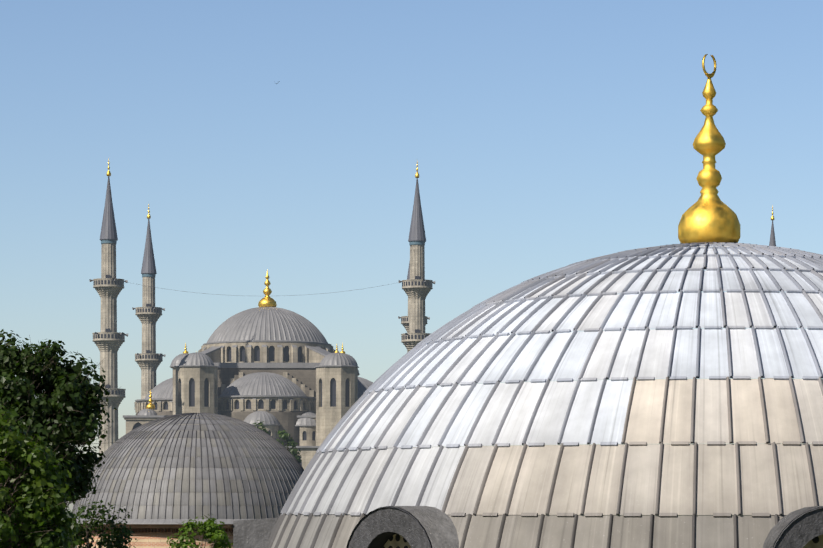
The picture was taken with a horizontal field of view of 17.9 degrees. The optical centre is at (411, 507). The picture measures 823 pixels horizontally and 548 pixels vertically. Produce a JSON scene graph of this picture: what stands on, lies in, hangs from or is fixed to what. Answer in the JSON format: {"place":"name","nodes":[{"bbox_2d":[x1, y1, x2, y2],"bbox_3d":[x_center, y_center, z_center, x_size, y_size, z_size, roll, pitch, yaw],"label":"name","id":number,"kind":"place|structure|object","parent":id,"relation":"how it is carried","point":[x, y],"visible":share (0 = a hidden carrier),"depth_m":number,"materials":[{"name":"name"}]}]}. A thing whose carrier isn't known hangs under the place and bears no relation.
{"place":"outdoors","nodes":[
{"label":"outdoors","id":0,"kind":"place"},
{"bbox_2d":[72,413,303,547],"bbox_3d":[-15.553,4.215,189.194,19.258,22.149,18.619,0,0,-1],"label":"dome","id":1,"kind":"structure","parent":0,"point":[181,474],"depth_m":182.62,"materials":[{"name":"lead sheet"},{"name":"brick"},{"name":"stone"}]},
{"bbox_2d":[119,270,375,492],"bbox_3d":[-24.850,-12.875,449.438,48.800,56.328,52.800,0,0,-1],"label":"mosque","id":2,"kind":"structure","parent":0,"point":[271,365],"depth_m":430.80,"materials":[{"name":"stone"}]},
{"bbox_2d":[0,0,822,511],"label":"sky","id":3,"kind":"structure","parent":0,"point":[543,136],"materials":[{"name":"blue"}]},
{"bbox_2d":[231,54,822,547],"bbox_3d":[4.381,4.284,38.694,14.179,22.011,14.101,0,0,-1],"label":"dome","id":4,"kind":"structure","parent":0,"point":[677,458],"depth_m":34.11,"materials":[{"name":"grey metal"}]},
{"label":"ground","id":5,"kind":"structure","parent":0,"visible":0},
{"bbox_2d":[0,404,78,547],"bbox_3d":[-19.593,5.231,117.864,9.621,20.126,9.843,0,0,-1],"label":"tree","id":6,"kind":"object","parent":5,"relation":"on","point":[40,499],"visible":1,"depth_m":116.25,"materials":[{"name":"green plant"}]},
{"bbox_2d":[0,329,118,545],"bbox_3d":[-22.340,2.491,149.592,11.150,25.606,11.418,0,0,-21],"label":"plane tree","id":7,"kind":"object","parent":5,"relation":"on","point":[63,410],"visible":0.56,"depth_m":147.49,"materials":[{"name":"green plant"}]},
{"bbox_2d":[58,499,137,547],"bbox_3d":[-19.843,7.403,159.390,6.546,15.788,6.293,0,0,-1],"label":"bush","id":8,"kind":"object","parent":5,"relation":"on","point":[116,541],"visible":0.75,"depth_m":159.04,"materials":[{"name":"green plant"}]},
{"bbox_2d":[132,205,165,408],"bbox_3d":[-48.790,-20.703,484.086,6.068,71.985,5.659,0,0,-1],"label":"minaret","id":9,"kind":"object","parent":5,"relation":"on","point":[148,359],"visible":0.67,"depth_m":483.12,"materials":[{"name":"stone"}]},
{"bbox_2d":[166,515,232,547],"bbox_3d":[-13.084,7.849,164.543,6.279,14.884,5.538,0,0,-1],"label":"bush","id":10,"kind":"object","parent":5,"relation":"on","point":[209,526],"visible":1,"depth_m":164.07,"materials":[{"name":"green plant"}]},
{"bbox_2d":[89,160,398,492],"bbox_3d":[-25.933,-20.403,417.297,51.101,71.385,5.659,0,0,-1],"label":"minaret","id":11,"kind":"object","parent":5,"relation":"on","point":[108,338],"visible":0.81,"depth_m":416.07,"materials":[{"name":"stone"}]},
{"bbox_2d":[251,420,269,492],"bbox_3d":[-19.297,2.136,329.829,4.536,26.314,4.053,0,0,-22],"label":"tree","id":12,"kind":"object","parent":5,"relation":"on","point":[263,427],"visible":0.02,"depth_m":329.28,"materials":[{"name":"green plant"}]},
{"bbox_2d":[275,430,306,480],"bbox_3d":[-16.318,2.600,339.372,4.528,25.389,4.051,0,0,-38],"label":"tree","id":13,"kind":"object","parent":5,"relation":"on","point":[283,435],"visible":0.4,"depth_m":339.21,"materials":[{"name":"green plant"}]},
{"bbox_2d":[398,261,429,351],"bbox_3d":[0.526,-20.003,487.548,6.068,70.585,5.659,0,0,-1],"label":"minaret","id":14,"kind":"object","parent":5,"relation":"on","point":[405,321],"visible":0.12,"depth_m":486.80,"materials":[{"name":"stone"}]},
{"bbox_2d":[399,162,435,447],"bbox_3d":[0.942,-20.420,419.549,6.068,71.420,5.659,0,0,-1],"label":"minaret","id":15,"kind":"object","parent":5,"relation":"on","point":[417,288],"visible":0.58,"depth_m":418.60,"materials":[{"name":"stone"}]},
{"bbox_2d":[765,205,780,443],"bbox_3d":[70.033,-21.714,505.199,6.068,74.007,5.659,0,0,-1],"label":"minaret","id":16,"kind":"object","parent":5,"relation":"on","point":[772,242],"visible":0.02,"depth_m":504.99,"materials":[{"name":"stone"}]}
]}

